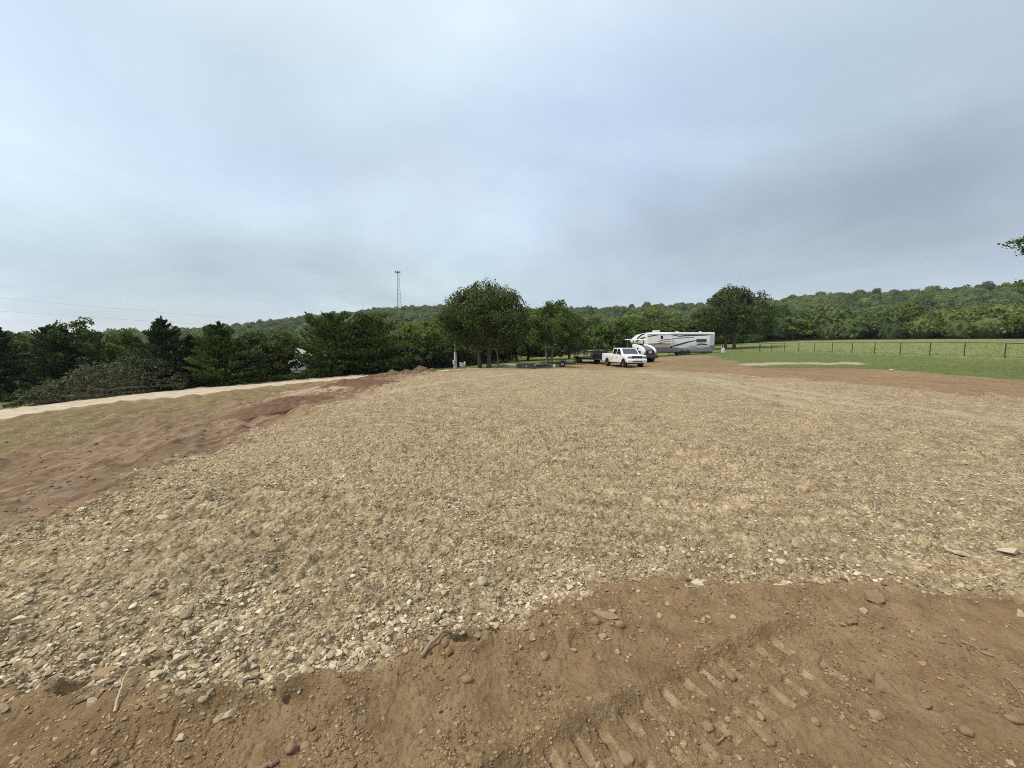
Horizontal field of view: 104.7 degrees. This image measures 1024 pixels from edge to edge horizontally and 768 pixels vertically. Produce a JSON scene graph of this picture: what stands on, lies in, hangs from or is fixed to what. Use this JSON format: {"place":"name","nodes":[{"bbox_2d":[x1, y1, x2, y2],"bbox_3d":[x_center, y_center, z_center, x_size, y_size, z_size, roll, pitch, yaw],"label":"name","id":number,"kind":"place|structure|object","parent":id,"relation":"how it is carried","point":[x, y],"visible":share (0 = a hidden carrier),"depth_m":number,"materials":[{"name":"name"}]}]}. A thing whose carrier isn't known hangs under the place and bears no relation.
{"place":"outdoors","nodes":[
{"label":"outdoors","id":0,"kind":"place"},
{"bbox_2d":[0,364,536,419],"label":"gravel road","id":1,"kind":"structure","parent":0,"point":[9,413],"depth_m":29.72,"materials":[{"name":"gravel"}]},
{"bbox_2d":[377,365,436,375],"bbox_3d":[-8.995,-1.017,33.549,5.335,1.151,2.668,0,5,0],"label":"dirt pile","id":2,"kind":"object","parent":1,"relation":"on","point":[419,369],"visible":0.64,"depth_m":32.98,"materials":[{"name":"soil"}]},
{"bbox_2d":[453,340,456,369],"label":"meter pole","id":3,"kind":"object","parent":1,"relation":"on","point":[455,362],"visible":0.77,"depth_m":41.82,"materials":[{"name":"metal"}]},
{"bbox_2d":[432,277,532,367],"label":"oak tree","id":4,"kind":"object","parent":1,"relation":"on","point":[477,304],"visible":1,"depth_m":40.38,"materials":[{"name":"green plant"}]},
{"bbox_2d":[0,355,1023,767],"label":"ground","id":5,"kind":"structure","parent":0,"point":[406,711],"depth_m":1.99,"materials":[{"name":"soil"}]},
{"bbox_2d":[0,756,12,767],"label":"rock","id":6,"kind":"object","parent":5,"relation":"on","point":[4,762],"visible":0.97,"depth_m":1.57,"materials":[{"name":"stone"}]},
{"bbox_2d":[4,690,24,700],"bbox_3d":[-2.358,1.479,1.880,0.095,0.042,0.058,0,5,0],"label":"rock","id":7,"kind":"object","parent":5,"relation":"on","point":[16,693],"visible":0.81,"depth_m":1.87,"materials":[{"name":"stone"}]},
{"bbox_2d":[40,399,59,404],"bbox_3d":[-36.388,1.406,31.100,0.983,0.411,0.340,-3,6,-31],"label":"log","id":8,"kind":"object","parent":5,"relation":"on","point":[46,402],"visible":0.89,"depth_m":30.97,"materials":[{"name":"brown wood"}]},
{"bbox_2d":[113,669,129,711],"bbox_3d":[-1.775,1.389,1.792,0.019,0.084,0.159,-2,6,-25],"label":"stick","id":9,"kind":"object","parent":5,"relation":"on","point":[118,696],"visible":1,"depth_m":1.78,"materials":[{"name":"wood"}]},
{"bbox_2d":[257,758,278,767],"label":"rock","id":10,"kind":"object","parent":5,"relation":"on","point":[270,764],"visible":1,"depth_m":1.53,"materials":[{"name":"stone"}]},
{"bbox_2d":[204,395,335,426],"bbox_3d":[-7.729,0.926,13.181,4.485,1.031,4.036,4,7,39],"label":"dirt pile","id":11,"kind":"object","parent":5,"relation":"on","point":[283,406],"visible":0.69,"depth_m":12.30,"materials":[{"name":"soil"}]},
{"bbox_2d":[285,741,297,754],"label":"rock","id":12,"kind":"object","parent":5,"relation":"on","point":[291,747],"visible":1,"depth_m":1.59,"materials":[{"name":"stone"}]},
{"bbox_2d":[300,741,310,750],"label":"rock","id":13,"kind":"object","parent":5,"relation":"on","point":[305,744],"visible":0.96,"depth_m":1.61,"materials":[{"name":"stone"}]},
{"bbox_2d":[314,378,399,390],"bbox_3d":[-7.736,0.180,19.503,6.270,0.960,3.762,5,7,44],"label":"dirt pile","id":14,"kind":"object","parent":5,"relation":"on","point":[364,383],"visible":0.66,"depth_m":18.48,"materials":[{"name":"soil"}]},
{"bbox_2d":[359,375,388,378],"bbox_3d":[-10.051,-0.332,28.410,3.422,0.716,5.704,-3,6,-32],"label":"dirt pile","id":15,"kind":"object","parent":5,"relation":"on","point":[371,376],"visible":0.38,"depth_m":27.50,"materials":[{"name":"soil"}]},
{"bbox_2d":[382,648,396,655],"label":"rock","id":16,"kind":"object","parent":5,"relation":"on","point":[387,651],"visible":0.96,"depth_m":2.04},
{"bbox_2d":[420,629,452,657],"bbox_3d":[-0.398,1.366,2.106,0.031,0.073,0.216,4,7,40],"label":"stick","id":17,"kind":"object","parent":5,"relation":"on","point":[428,645],"visible":1,"depth_m":2.08,"materials":[{"name":"wood"}]},
{"bbox_2d":[441,639,448,647],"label":"rock","id":18,"kind":"object","parent":5,"relation":"on","point":[444,642],"visible":1,"depth_m":2.07,"materials":[{"name":"stone"}]},
{"bbox_2d":[406,619,500,638],"bbox_3d":[-0.321,1.414,2.252,0.538,0.072,0.099,-1,5,-10],"label":"root","id":19,"kind":"object","parent":5,"relation":"on","point":[452,624],"visible":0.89,"depth_m":2.28,"materials":[{"name":"wood"}]},
{"bbox_2d":[461,675,472,682],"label":"rock","id":20,"kind":"object","parent":5,"relation":"on","point":[466,678],"visible":1,"depth_m":1.92,"materials":[{"name":"stone"}]},
{"bbox_2d":[0,368,1023,691],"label":"gravel pad","id":21,"kind":"object","parent":5,"relation":"on","point":[814,532],"visible":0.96,"depth_m":4.09,"materials":[{"name":"gravel"}]},
{"bbox_2d":[10,615,32,623],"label":"rock","id":22,"kind":"object","parent":21,"relation":"on","point":[19,618],"visible":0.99,"depth_m":2.37,"materials":[{"name":"stone"}]},
{"bbox_2d":[69,583,82,590],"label":"rock","id":23,"kind":"object","parent":21,"relation":"on","point":[78,586],"visible":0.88,"depth_m":2.65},
{"bbox_2d":[90,665,126,676],"bbox_3d":[-1.983,1.418,1.944,0.153,0.064,0.064,1,5,7],"label":"rock","id":24,"kind":"object","parent":21,"relation":"on","point":[102,672],"visible":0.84,"depth_m":1.93,"materials":[{"name":"stone"}]},
{"bbox_2d":[477,576,487,585],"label":"rock","id":25,"kind":"object","parent":21,"relation":"on","point":[482,580],"visible":0.98,"depth_m":2.73,"materials":[{"name":"stone"}]},
{"bbox_2d":[0,374,1023,708],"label":"scattered stones","id":26,"kind":"object","parent":21,"relation":"on","point":[184,614],"visible":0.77,"depth_m":2.59,"materials":[{"name":"stone"}]},
{"bbox_2d":[676,575,691,582],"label":"rock","id":27,"kind":"object","parent":21,"relation":"on","point":[683,578],"visible":0.47,"depth_m":2.83,"materials":[{"name":"stone"}]},
{"bbox_2d":[943,549,970,556],"bbox_3d":[3.508,1.332,3.106,0.150,0.041,0.065,2,6,18],"label":"rock","id":28,"kind":"object","parent":21,"relation":"on","point":[960,553],"visible":1,"depth_m":3.10,"materials":[{"name":"stone"}]},
{"bbox_2d":[996,548,1019,554],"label":"rock","id":29,"kind":"object","parent":21,"relation":"on","point":[1013,551],"visible":1,"depth_m":3.11,"materials":[{"name":"stone"}]},
{"bbox_2d":[0,471,1023,767],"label":"soil crumbs","id":30,"kind":"object","parent":5,"relation":"on","point":[672,735],"visible":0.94,"depth_m":1.78,"materials":[{"name":"soil"}]},
{"bbox_2d":[0,365,1023,605],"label":"soil clods","id":31,"kind":"object","parent":5,"relation":"on","point":[1018,601],"visible":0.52,"depth_m":7.29,"materials":[{"name":"soil"}]},
{"bbox_2d":[516,363,535,368],"bbox_3d":[1.394,-1.766,38.597,1.860,0.460,0.850,0,5,-4],"label":"loader bucket","id":32,"kind":"object","parent":5,"relation":"on","point":[525,365],"visible":0.93,"depth_m":38.20,"materials":[{"name":"grey metal"}]},
{"bbox_2d":[540,651,548,660],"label":"rock","id":33,"kind":"object","parent":5,"relation":"on","point":[544,655],"visible":1,"depth_m":2.11,"materials":[{"name":"stone"}]},
{"bbox_2d":[543,355,575,366],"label":"utility trailer","id":34,"kind":"object","parent":5,"relation":"on","point":[561,363],"visible":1,"depth_m":42.24,"materials":[{"name":"black metal"}]},
{"bbox_2d":[573,343,601,362],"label":"flatbed trailer","id":35,"kind":"object","parent":5,"relation":"on","point":[595,359],"visible":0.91,"depth_m":50.30,"materials":[{"name":"black metal"}]},
{"bbox_2d":[589,349,607,357],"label":"grapple bucket","id":36,"kind":"object","parent":35,"relation":"on","point":[593,354],"visible":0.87,"depth_m":46.94,"materials":[{"name":"black metal"}]},
{"bbox_2d":[590,616,600,624],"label":"rock","id":37,"kind":"object","parent":5,"relation":"on","point":[594,620],"visible":1,"depth_m":2.32,"materials":[{"name":"stone"}]},
{"bbox_2d":[592,609,618,619],"bbox_3d":[0.566,1.404,2.394,0.154,0.051,0.062,0,5,0],"label":"rock","id":38,"kind":"object","parent":5,"relation":"on","point":[606,615],"visible":0.91,"depth_m":2.39,"materials":[{"name":"stone"}]},
{"bbox_2d":[615,620,624,627],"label":"rock","id":39,"kind":"object","parent":5,"relation":"on","point":[619,624],"visible":1,"depth_m":2.32,"materials":[{"name":"stone"}]},
{"bbox_2d":[602,348,646,367],"bbox_3d":[11.566,-2.789,41.243,2.420,1.965,6.316,-1,5,-10],"label":"pickup truck","id":40,"kind":"object","parent":5,"relation":"on","point":[623,357],"visible":0.98,"depth_m":39.55,"materials":[{"name":"white paint"}]},
{"bbox_2d":[618,750,633,767],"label":"rock","id":41,"kind":"object","parent":5,"relation":"on","point":[627,759],"visible":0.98,"depth_m":1.62,"materials":[{"name":"stone"}]},
{"bbox_2d":[625,339,657,361],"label":"soil roller","id":42,"kind":"object","parent":5,"relation":"on","point":[649,351],"visible":0.54,"depth_m":45.20,"materials":[{"name":"white paint"}]},
{"bbox_2d":[701,720,713,732],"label":"rock","id":43,"kind":"object","parent":5,"relation":"on","point":[707,726],"visible":1,"depth_m":1.76,"materials":[{"name":"stone"}]},
{"bbox_2d":[725,671,736,681],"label":"rock","id":44,"kind":"object","parent":5,"relation":"on","point":[731,675],"visible":0.99,"depth_m":2.02,"materials":[{"name":"stone"}]},
{"bbox_2d":[756,711,765,720],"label":"rock","id":45,"kind":"object","parent":5,"relation":"on","point":[760,715],"visible":1,"depth_m":1.81,"materials":[{"name":"stone"}]},
{"bbox_2d":[750,725,775,745],"bbox_3d":[1.065,1.494,1.679,0.043,0.033,0.098,-4,7,-36],"label":"rock","id":46,"kind":"object","parent":5,"relation":"on","point":[760,733],"visible":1,"depth_m":1.67,"materials":[{"name":"stone"}]},
{"bbox_2d":[810,716,820,725],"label":"rock","id":47,"kind":"object","parent":5,"relation":"on","point":[815,720],"visible":1,"depth_m":1.75,"materials":[{"name":"stone"}]},
{"bbox_2d":[845,618,857,624],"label":"rock","id":48,"kind":"object","parent":5,"relation":"on","point":[849,621],"visible":1,"depth_m":2.40,"materials":[{"name":"stone"}]},
{"bbox_2d":[864,589,885,603],"bbox_3d":[2.345,1.378,2.548,0.114,0.066,0.077,2,6,17],"label":"rock","id":49,"kind":"object","parent":5,"relation":"on","point":[874,596],"visible":1,"depth_m":2.54,"materials":[{"name":"stone"}]},
{"bbox_2d":[867,709,885,721],"bbox_3d":[1.667,1.515,1.807,0.070,0.038,0.052,0,5,0],"label":"rock","id":50,"kind":"object","parent":5,"relation":"on","point":[877,715],"visible":0.96,"depth_m":1.80,"materials":[{"name":"stone"}]},
{"bbox_2d":[873,671,901,697],"bbox_3d":[1.870,1.509,1.980,0.106,0.077,0.092,3,6,31],"label":"rock","id":51,"kind":"object","parent":5,"relation":"on","point":[881,683],"visible":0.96,"depth_m":1.97,"materials":[{"name":"stone"}]},
{"bbox_2d":[920,702,931,709],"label":"rock","id":52,"kind":"object","parent":5,"relation":"on","point":[927,706],"visible":1,"depth_m":1.85,"materials":[{"name":"stone"}]},
{"bbox_2d":[958,725,974,737],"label":"rock","id":53,"kind":"object","parent":5,"relation":"on","point":[965,730],"visible":1,"depth_m":1.72,"materials":[{"name":"stone"}]},
{"bbox_2d":[959,639,993,656],"bbox_3d":[2.575,1.466,2.190,0.021,0.018,0.131,-2,6,-19],"label":"root","id":54,"kind":"object","parent":5,"relation":"on","point":[977,648],"visible":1,"depth_m":2.19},
{"bbox_2d":[1003,713,1023,724],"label":"rock","id":55,"kind":"object","parent":5,"relation":"on","point":[1014,719],"visible":0.94,"depth_m":1.77,"materials":[{"name":"stone"}]},
{"bbox_2d":[0,369,1023,766],"bbox_3d":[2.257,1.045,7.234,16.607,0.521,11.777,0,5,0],"label":"gravel","id":56,"kind":"structure","parent":0,"point":[402,628],"depth_m":2.65,"materials":[{"name":"gravel"}]},
{"bbox_2d":[0,351,1023,409],"bbox_3d":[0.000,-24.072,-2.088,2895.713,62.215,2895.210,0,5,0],"label":"lawn","id":57,"kind":"structure","parent":0,"point":[888,362],"depth_m":35.00,"materials":[{"name":"plant"}]},
{"bbox_2d":[0,327,36,392],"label":"cedar tree","id":58,"kind":"object","parent":57,"relation":"on","point":[10,372],"visible":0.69,"depth_m":35.80,"materials":[{"name":"green plant"}]},
{"bbox_2d":[5,330,34,339],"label":"backing tree","id":59,"kind":"object","parent":57,"relation":"on","point":[15,335],"visible":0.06,"depth_m":76.50,"materials":[{"name":"green plant"}]},
{"bbox_2d":[1,337,50,367],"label":"green tree","id":60,"kind":"object","parent":57,"relation":"on","point":[23,342],"visible":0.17,"depth_m":39.81,"materials":[{"name":"green plant"}]},
{"bbox_2d":[12,324,106,390],"bbox_3d":[-42.520,-2.186,36.949,5.978,7.036,6.355,0,5,0],"label":"cedar tree","id":61,"kind":"object","parent":57,"relation":"on","point":[39,366],"visible":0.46,"depth_m":35.88,"materials":[{"name":"green plant"}]},
{"bbox_2d":[46,316,124,377],"bbox_3d":[-40.925,-2.660,37.805,4.636,7.427,5.927,-2,6,-16],"label":"blackjack tree","id":62,"kind":"object","parent":57,"relation":"on","point":[87,343],"visible":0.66,"depth_m":36.63,"materials":[{"name":"green plant"}]},
{"bbox_2d":[6,348,201,407],"bbox_3d":[-33.304,-0.721,33.269,13.102,4.564,5.430,-2,6,-21],"label":"brush pile","id":63,"kind":"object","parent":57,"relation":"on","point":[64,388],"visible":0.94,"depth_m":32.35,"materials":[{"name":"green plant"}]},
{"bbox_2d":[92,328,152,374],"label":"green tree","id":64,"kind":"object","parent":57,"relation":"on","point":[126,338],"visible":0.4,"depth_m":41.74,"materials":[{"name":"green plant"}]},
{"bbox_2d":[125,316,199,390],"bbox_3d":[-30.680,-2.630,34.864,5.294,6.842,5.646,-1,5,-12],"label":"cedar tree","id":65,"kind":"object","parent":57,"relation":"on","point":[164,341],"visible":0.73,"depth_m":34.19,"materials":[{"name":"green plant"}]},
{"bbox_2d":[169,334,213,386],"bbox_3d":[-29.647,-2.072,36.449,3.716,5.215,3.709,-4,7,-40],"label":"cedar tree","id":66,"kind":"object","parent":57,"relation":"on","point":[189,343],"visible":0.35,"depth_m":36.07,"materials":[{"name":"green plant"}]},
{"bbox_2d":[181,321,258,385],"bbox_3d":[-26.305,-2.687,36.020,5.779,6.173,5.979,0,5,0],"label":"cedar tree","id":67,"kind":"object","parent":57,"relation":"on","point":[218,355],"visible":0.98,"depth_m":35.07,"materials":[{"name":"green plant"}]},
{"bbox_2d":[239,330,264,361],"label":"backing tree","id":68,"kind":"object","parent":57,"relation":"on","point":[261,335],"visible":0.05,"depth_m":58.97,"materials":[{"name":"green plant"}]},
{"bbox_2d":[229,332,275,376],"bbox_3d":[-25.006,-2.500,38.366,4.126,5.064,5.041,0,5,0],"label":"dark tree","id":69,"kind":"object","parent":57,"relation":"on","point":[252,351],"visible":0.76,"depth_m":37.35,"materials":[{"name":"green plant"}]},
{"bbox_2d":[258,330,303,373],"bbox_3d":[-23.494,-2.865,39.906,4.373,5.336,4.868,-2,6,-20],"label":"dark tree","id":70,"kind":"object","parent":57,"relation":"on","point":[279,357],"visible":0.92,"depth_m":38.84,"materials":[{"name":"green plant"}]},
{"bbox_2d":[0,349,585,401],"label":"undergrowth","id":71,"kind":"object","parent":57,"relation":"on","point":[16,394],"visible":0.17,"depth_m":43.96,"materials":[{"name":"green plant"}]},
{"bbox_2d":[247,370,342,382],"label":"weeds","id":72,"kind":"object","parent":57,"relation":"on","point":[277,377],"visible":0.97,"depth_m":38.45,"materials":[{"name":"green plant"}]},
{"bbox_2d":[284,348,310,369],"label":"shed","id":73,"kind":"structure","parent":57,"relation":"on","point":[304,367],"depth_m":57.67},
{"bbox_2d":[294,311,364,375],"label":"cedar tree","id":74,"kind":"object","parent":57,"relation":"on","point":[330,334],"visible":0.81,"depth_m":40.31,"materials":[{"name":"green plant"}]},
{"bbox_2d":[336,311,409,373],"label":"cedar tree","id":75,"kind":"object","parent":57,"relation":"on","point":[375,352],"visible":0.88,"depth_m":41.94,"materials":[{"name":"green plant"}]},
{"bbox_2d":[391,340,438,369],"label":"dark tree","id":76,"kind":"object","parent":57,"relation":"on","point":[420,360],"visible":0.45,"depth_m":47.39,"materials":[{"name":"green plant"}]},
{"bbox_2d":[387,318,458,356],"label":"light tree","id":77,"kind":"object","parent":57,"relation":"on","point":[428,341],"visible":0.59,"depth_m":49.51,"materials":[{"name":"green plant"}]},
{"bbox_2d":[423,345,470,366],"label":"dark tree","id":78,"kind":"object","parent":57,"relation":"on","point":[446,355],"visible":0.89,"depth_m":49.68,"materials":[{"name":"green plant"}]},
{"bbox_2d":[463,346,486,364],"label":"dark tree","id":79,"kind":"object","parent":57,"relation":"on","point":[484,357],"visible":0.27,"depth_m":53.60,"materials":[{"name":"green plant"}]},
{"bbox_2d":[474,346,511,362],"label":"dark tree","id":80,"kind":"object","parent":57,"relation":"on","point":[505,354],"visible":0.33,"depth_m":54.41,"materials":[{"name":"green plant"}]},
{"bbox_2d":[0,340,1023,450],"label":"grass tufts","id":81,"kind":"object","parent":57,"relation":"on","point":[865,350],"visible":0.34,"depth_m":39.48,"materials":[{"name":"plant"}]},
{"bbox_2d":[3,280,1023,352],"bbox_3d":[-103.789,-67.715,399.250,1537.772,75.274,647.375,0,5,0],"label":"hillside woodland","id":82,"kind":"object","parent":57,"relation":"on","point":[977,315],"visible":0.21,"depth_m":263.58,"materials":[{"name":"green plant"}]},
{"bbox_2d":[395,271,400,308],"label":"cell tower","id":83,"kind":"structure","parent":82,"relation":"on","point":[397,272],"depth_m":572.98,"materials":[{"name":"metal"}]},
{"bbox_2d":[498,331,538,360],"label":"dark tree","id":84,"kind":"object","parent":57,"relation":"on","point":[516,351],"visible":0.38,"depth_m":58.13,"materials":[{"name":"green plant"}]},
{"bbox_2d":[511,343,544,359],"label":"dark tree","id":85,"kind":"object","parent":57,"relation":"on","point":[541,346],"visible":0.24,"depth_m":60.12,"materials":[{"name":"green plant"}]},
{"bbox_2d":[529,341,572,359],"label":"dark tree","id":86,"kind":"object","parent":57,"relation":"on","point":[559,352],"visible":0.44,"depth_m":62.41,"materials":[{"name":"green plant"}]},
{"bbox_2d":[527,299,587,363],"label":"slender tree","id":87,"kind":"object","parent":57,"relation":"on","point":[548,328],"visible":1,"depth_m":48.06,"materials":[{"name":"green plant"}]},
{"bbox_2d":[543,329,590,358],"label":"dark tree","id":88,"kind":"object","parent":57,"relation":"on","point":[583,339],"visible":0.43,"depth_m":64.82,"materials":[{"name":"green plant"}]},
{"bbox_2d":[630,330,714,354],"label":"camper trailer","id":89,"kind":"object","parent":57,"relation":"on","point":[680,343],"visible":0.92,"depth_m":65.64,"materials":[{"name":"white metal"}]},
{"bbox_2d":[997,236,1023,324],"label":"elm tree","id":90,"kind":"object","parent":57,"relation":"on","point":[1018,242],"visible":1,"depth_m":21.75,"materials":[{"name":"green plant"}]},
{"bbox_2d":[0,0,1023,333],"label":"sky","id":91,"kind":"structure","parent":0,"point":[241,160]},
{"bbox_2d":[519,337,1023,360],"bbox_3d":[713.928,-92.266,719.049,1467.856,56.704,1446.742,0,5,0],"label":"pasture","id":92,"kind":"structure","parent":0,"point":[787,341],"depth_m":66.07,"materials":[{"name":"plant"}]},
{"bbox_2d":[567,316,593,350],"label":"edge tree","id":93,"kind":"object","parent":92,"relation":"on","point":[590,323],"visible":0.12,"depth_m":104.36,"materials":[{"name":"green plant"}]},
{"bbox_2d":[587,317,601,351],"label":"edge tree","id":94,"kind":"object","parent":92,"relation":"on","point":[593,321],"visible":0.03,"depth_m":109.13,"materials":[{"name":"green plant"}]},
{"bbox_2d":[584,323,613,351],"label":"edge tree","id":95,"kind":"object","parent":92,"relation":"on","point":[589,330],"visible":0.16,"depth_m":95.44,"materials":[{"name":"green plant"}]},
{"bbox_2d":[589,324,624,351],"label":"edge tree","id":96,"kind":"object","parent":92,"relation":"on","point":[597,338],"visible":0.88,"depth_m":90.69,"materials":[{"name":"green plant"}]},
{"bbox_2d":[604,317,640,347],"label":"edge tree","id":97,"kind":"object","parent":92,"relation":"on","point":[627,329],"visible":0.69,"depth_m":92.21,"materials":[{"name":"green plant"}]},
{"bbox_2d":[619,315,638,337],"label":"edge tree","id":98,"kind":"object","parent":92,"relation":"on","point":[630,318],"visible":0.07,"depth_m":102.98,"materials":[{"name":"green plant"}]},
{"bbox_2d":[621,324,647,346],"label":"edge tree","id":99,"kind":"object","parent":92,"relation":"on","point":[640,328],"visible":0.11,"depth_m":95.77,"materials":[{"name":"green plant"}]},
{"bbox_2d":[634,317,651,326],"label":"edge tree","id":100,"kind":"object","parent":92,"relation":"on","point":[641,323],"visible":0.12,"depth_m":111.30,"materials":[{"name":"green plant"}]},
{"bbox_2d":[636,304,674,323],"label":"light tree","id":101,"kind":"object","parent":92,"relation":"on","point":[652,313],"visible":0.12,"depth_m":147.39,"materials":[{"name":"green plant"}]},
{"bbox_2d":[640,320,686,332],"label":"edge tree","id":102,"kind":"object","parent":92,"relation":"on","point":[662,327],"visible":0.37,"depth_m":91.64,"materials":[{"name":"green plant"}]},
{"bbox_2d":[654,316,681,324],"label":"edge tree","id":103,"kind":"object","parent":92,"relation":"on","point":[667,318],"visible":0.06,"depth_m":99.59,"materials":[{"name":"green plant"}]},
{"bbox_2d":[676,320,698,331],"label":"edge tree","id":104,"kind":"object","parent":92,"relation":"on","point":[690,325],"visible":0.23,"depth_m":92.52,"materials":[{"name":"green plant"}]},
{"bbox_2d":[689,283,786,348],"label":"shade tree","id":105,"kind":"object","parent":92,"relation":"on","point":[732,303],"visible":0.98,"depth_m":79.95,"materials":[{"name":"green plant"}]},
{"bbox_2d":[782,316,815,339],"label":"green tree","id":106,"kind":"object","parent":92,"relation":"on","point":[805,324],"visible":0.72,"depth_m":116.23,"materials":[{"name":"green plant"}]},
{"bbox_2d":[659,342,1023,357],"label":"pasture fence","id":107,"kind":"object","parent":92,"relation":"on","point":[771,350],"visible":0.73,"depth_m":42.88,"materials":[{"name":"metal"}]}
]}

